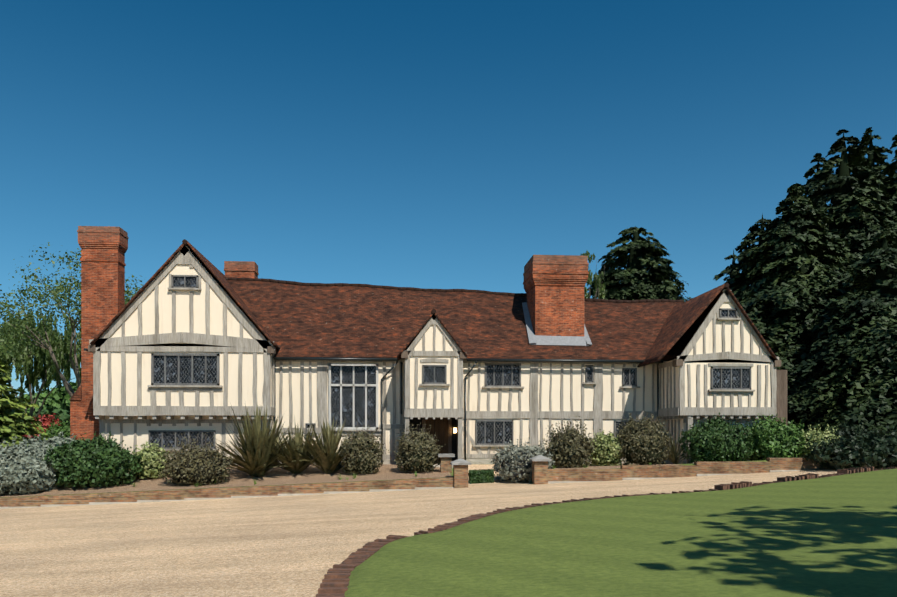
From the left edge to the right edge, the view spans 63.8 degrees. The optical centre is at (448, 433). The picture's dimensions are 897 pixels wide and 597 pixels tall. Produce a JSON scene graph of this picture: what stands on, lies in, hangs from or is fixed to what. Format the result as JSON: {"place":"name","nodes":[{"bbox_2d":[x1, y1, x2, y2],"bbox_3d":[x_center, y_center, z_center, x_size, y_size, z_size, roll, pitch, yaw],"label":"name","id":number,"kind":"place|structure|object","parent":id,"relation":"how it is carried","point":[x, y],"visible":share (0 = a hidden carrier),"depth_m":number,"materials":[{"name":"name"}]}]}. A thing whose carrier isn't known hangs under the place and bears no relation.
{"place":"outdoors","nodes":[
{"label":"outdoors","id":0,"kind":"place"},
{"bbox_2d":[0,460,767,497],"bbox_3d":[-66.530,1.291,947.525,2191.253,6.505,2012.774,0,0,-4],"label":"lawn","id":1,"kind":"structure","parent":0,"point":[332,482],"depth_m":23.99,"materials":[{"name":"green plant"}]},
{"bbox_2d":[0,361,54,449],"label":"tree","id":2,"kind":"object","parent":1,"relation":"on","point":[17,422],"visible":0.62,"depth_m":27.86,"materials":[{"name":"green plant"}]},
{"bbox_2d":[0,436,58,494],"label":"pale shrub","id":3,"kind":"object","parent":1,"relation":"on","point":[23,470],"visible":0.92,"depth_m":23.72,"materials":[{"name":"grey plant"}]},
{"bbox_2d":[0,310,80,417],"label":"willow tree","id":4,"kind":"object","parent":1,"relation":"on","point":[47,374],"visible":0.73,"depth_m":56.58,"materials":[{"name":"green plant"}]},
{"bbox_2d":[24,413,61,439],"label":"red shrub","id":5,"kind":"object","parent":1,"relation":"on","point":[46,421],"visible":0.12,"depth_m":35.13,"materials":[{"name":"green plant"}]},
{"bbox_2d":[13,382,76,413],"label":"treeline","id":6,"kind":"object","parent":1,"relation":"on","point":[54,399],"visible":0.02,"depth_m":96.13,"materials":[{"name":"green plant"}]},
{"bbox_2d":[19,431,76,453],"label":"pale shrub","id":7,"kind":"object","parent":1,"relation":"on","point":[53,442],"visible":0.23,"depth_m":26.00,"materials":[{"name":"grey plant"}]},
{"bbox_2d":[27,408,69,424],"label":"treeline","id":8,"kind":"object","parent":1,"relation":"on","point":[64,414],"depth_m":71.10,"materials":[{"name":"green plant"}]},
{"bbox_2d":[40,419,69,438],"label":"green shrub","id":9,"kind":"object","parent":1,"relation":"on","point":[56,429],"visible":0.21,"depth_m":33.08,"materials":[{"name":"green plant"}]},
{"bbox_2d":[0,242,144,396],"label":"willow tree","id":10,"kind":"object","parent":1,"relation":"on","point":[26,331],"visible":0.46,"depth_m":47.43,"materials":[{"name":"green plant"}]},
{"bbox_2d":[42,431,143,487],"bbox_3d":[-12.374,0.852,25.053,3.515,1.937,2.283,0,0,-4],"label":"dark shrub","id":11,"kind":"object","parent":1,"relation":"on","point":[86,462],"visible":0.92,"depth_m":24.39,"materials":[{"name":"green plant"}]},
{"bbox_2d":[131,440,169,478],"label":"variegated shrub","id":12,"kind":"object","parent":1,"relation":"on","point":[151,464],"visible":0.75,"depth_m":25.67,"materials":[{"name":"green plant"}]},
{"bbox_2d":[158,432,236,484],"bbox_3d":[-8.656,0.841,24.901,2.732,1.825,2.115,0,0,-4],"label":"twiggy shrub","id":13,"kind":"object","parent":1,"relation":"on","point":[194,465],"visible":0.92,"depth_m":24.49,"materials":[{"name":"green plant"}]},
{"bbox_2d":[211,403,312,475],"bbox_3d":[-6.996,0.136,26.086,4.045,2.773,3.957,0,0,-38],"label":"phormium plant","id":14,"kind":"object","parent":1,"relation":"on","point":[253,450],"visible":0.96,"depth_m":25.64,"materials":[{"name":"green plant"}]},
{"bbox_2d":[264,415,336,473],"bbox_3d":[-5.577,0.367,26.696,3.189,2.176,3.426,0,0,-4],"label":"phormium plant","id":15,"kind":"object","parent":1,"relation":"on","point":[296,467],"visible":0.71,"depth_m":26.16,"materials":[{"name":"green plant"}]},
{"bbox_2d":[292,416,362,473],"bbox_3d":[-4.442,0.238,26.538,3.559,2.434,3.305,0,0,-4],"label":"phormium plant","id":16,"kind":"object","parent":1,"relation":"on","point":[327,460],"visible":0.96,"depth_m":26.08,"materials":[{"name":"green plant"}]},
{"bbox_2d":[69,226,588,444],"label":"chimneys","id":17,"kind":"object","parent":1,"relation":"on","point":[554,285],"visible":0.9,"depth_m":30.04,"materials":[{"name":"brick"}]},
{"bbox_2d":[335,422,388,474],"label":"round shrub","id":18,"kind":"object","parent":1,"relation":"on","point":[363,452],"visible":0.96,"depth_m":25.90,"materials":[{"name":"green plant"}]},
{"bbox_2d":[392,423,445,472],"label":"round shrub","id":19,"kind":"object","parent":1,"relation":"on","point":[416,452],"visible":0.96,"depth_m":26.05,"materials":[{"name":"green plant"}]},
{"bbox_2d":[0,454,853,508],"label":"garden walls","id":20,"kind":"structure","parent":1,"relation":"on","point":[542,473],"depth_m":24.05,"materials":[{"name":"brick"}]},
{"bbox_2d":[88,245,786,467],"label":"house","id":21,"kind":"structure","parent":1,"relation":"on","point":[180,345],"depth_m":28.49,"materials":[{"name":"paint"}]},
{"bbox_2d":[84,348,662,464],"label":"gutters and downpipes","id":22,"kind":"object","parent":21,"relation":"attached to","point":[468,360],"visible":0.75,"depth_m":29.70,"materials":[{"name":"black metal"}]},
{"bbox_2d":[90,239,776,366],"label":"roof","id":23,"kind":"structure","parent":21,"relation":"attached to","point":[324,320],"depth_m":31.25,"materials":[{"name":"tile"}]},
{"bbox_2d":[468,469,494,483],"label":"box hedge","id":24,"kind":"object","parent":1,"relation":"on","point":[481,476],"depth_m":25.21,"materials":[{"name":"green plant"}]},
{"bbox_2d":[489,439,554,482],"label":"lavender shrub","id":25,"kind":"object","parent":1,"relation":"on","point":[516,465],"visible":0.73,"depth_m":24.96,"materials":[{"name":"grey plant"}]},
{"bbox_2d":[540,416,598,467],"bbox_3d":[4.390,0.297,26.631,2.155,1.976,2.087,0,0,-35],"label":"grey shrub","id":26,"kind":"object","parent":1,"relation":"on","point":[570,448],"visible":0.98,"depth_m":26.26,"materials":[{"name":"green plant"}]},
{"bbox_2d":[580,251,605,298],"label":"tree sapling","id":27,"kind":"object","parent":1,"relation":"on","point":[599,293],"visible":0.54,"depth_m":50.70,"materials":[{"name":"green plant"}]},
{"bbox_2d":[587,429,623,465],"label":"variegated shrub","id":28,"kind":"object","parent":1,"relation":"on","point":[606,452],"visible":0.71,"depth_m":27.26,"materials":[{"name":"green plant"}]},
{"bbox_2d":[587,227,691,301],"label":"conifer tree","id":29,"kind":"object","parent":1,"relation":"on","point":[644,275],"visible":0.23,"depth_m":54.08,"materials":[{"name":"green plant"}]},
{"bbox_2d":[611,411,676,464],"bbox_3d":[7.448,0.146,27.524,2.479,2.140,1.988,0,0,-4],"label":"round shrub","id":30,"kind":"object","parent":1,"relation":"on","point":[643,442],"visible":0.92,"depth_m":27.06,"materials":[{"name":"green plant"}]},
{"bbox_2d":[660,434,689,463],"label":"spiky plant","id":31,"kind":"object","parent":1,"relation":"on","point":[674,458],"visible":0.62,"depth_m":27.11,"materials":[{"name":"green plant"}]},
{"bbox_2d":[675,412,754,462],"bbox_3d":[10.001,0.152,26.883,2.958,1.908,2.215,0,0,-4],"label":"shrub","id":32,"kind":"object","parent":1,"relation":"on","point":[715,440],"visible":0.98,"depth_m":26.33,"materials":[{"name":"green plant"}]},
{"bbox_2d":[714,250,751,287],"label":"conifer tree","id":33,"kind":"object","parent":1,"relation":"on","point":[721,274],"visible":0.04,"depth_m":41.80,"materials":[{"name":"green plant"}]},
{"bbox_2d":[724,213,807,368],"bbox_3d":[17.037,-4.829,38.939,10.557,14.426,10.364,0,0,-4],"label":"conifer tree","id":34,"kind":"object","parent":1,"relation":"on","point":[738,287],"visible":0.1,"depth_m":38.62,"materials":[{"name":"green plant"}]},
{"bbox_2d":[745,414,805,460],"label":"bright shrub","id":35,"kind":"object","parent":1,"relation":"on","point":[773,438],"visible":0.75,"depth_m":26.83,"materials":[{"name":"green plant"}]},
{"bbox_2d":[738,183,867,430],"bbox_3d":[18.309,-5.234,37.020,12.419,15.438,13.162,0,0,-4],"label":"conifer tree","id":36,"kind":"object","parent":1,"relation":"on","point":[799,298],"visible":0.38,"depth_m":35.85,"materials":[{"name":"green plant"}]},
{"bbox_2d":[796,424,840,457],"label":"pale shrub","id":37,"kind":"object","parent":1,"relation":"on","point":[819,436],"visible":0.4,"depth_m":26.76,"materials":[{"name":"green plant"}]},
{"bbox_2d":[802,153,836,230],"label":"conifer tree","id":38,"kind":"object","parent":1,"relation":"on","point":[818,158],"visible":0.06,"depth_m":45.47,"materials":[{"name":"green plant"}]},
{"bbox_2d":[783,129,896,310],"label":"conifer tree","id":39,"kind":"object","parent":1,"relation":"on","point":[850,227],"visible":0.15,"depth_m":39.73,"materials":[{"name":"green plant"}]},
{"bbox_2d":[787,229,896,435],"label":"conifer tree","id":40,"kind":"object","parent":1,"relation":"on","point":[863,385],"visible":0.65,"depth_m":31.04,"materials":[{"name":"green plant"}]},
{"bbox_2d":[801,426,896,469],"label":"mound shrub","id":41,"kind":"object","parent":1,"relation":"on","point":[879,451],"visible":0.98,"depth_m":23.71,"materials":[{"name":"green plant"}]},
{"bbox_2d":[828,421,877,440],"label":"shade shrub","id":42,"kind":"object","parent":1,"relation":"on","point":[845,429],"visible":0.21,"depth_m":28.29,"materials":[{"name":"green plant"}]},
{"bbox_2d":[850,127,892,194],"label":"conifer tree","id":43,"kind":"object","parent":1,"relation":"on","point":[873,153],"visible":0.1,"depth_m":47.87,"materials":[{"name":"green plant"}]},
{"bbox_2d":[852,135,896,227],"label":"conifer tree","id":44,"kind":"object","parent":1,"relation":"on","point":[890,170],"visible":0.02,"depth_m":43.04,"materials":[{"name":"green plant"}]},
{"bbox_2d":[882,426,896,435],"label":"shade shrub","id":45,"kind":"object","parent":1,"relation":"on","point":[889,432],"depth_m":28.12,"materials":[{"name":"green plant"}]},
{"bbox_2d":[0,468,848,596],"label":"gravel drive","id":46,"kind":"structure","parent":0,"point":[289,546],"depth_m":13.90,"materials":[{"name":"beige gravel"}]},
{"bbox_2d":[316,466,896,596],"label":"kerb bricks","id":47,"kind":"object","parent":46,"relation":"on","point":[335,581],"visible":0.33,"depth_m":12.43,"materials":[{"name":"brown brick"}]},
{"bbox_2d":[0,0,896,396],"label":"sky","id":48,"kind":"structure","parent":0,"point":[424,144],"materials":[{"name":"blue"}]},
{"bbox_2d":[468,464,532,486],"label":"entrance path","id":49,"kind":"structure","parent":0,"point":[487,467],"depth_m":25.30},
{"bbox_2d":[344,468,896,596],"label":"lawn","id":50,"kind":"structure","parent":0,"point":[833,536],"depth_m":9.55,"materials":[{"name":"green plant"}]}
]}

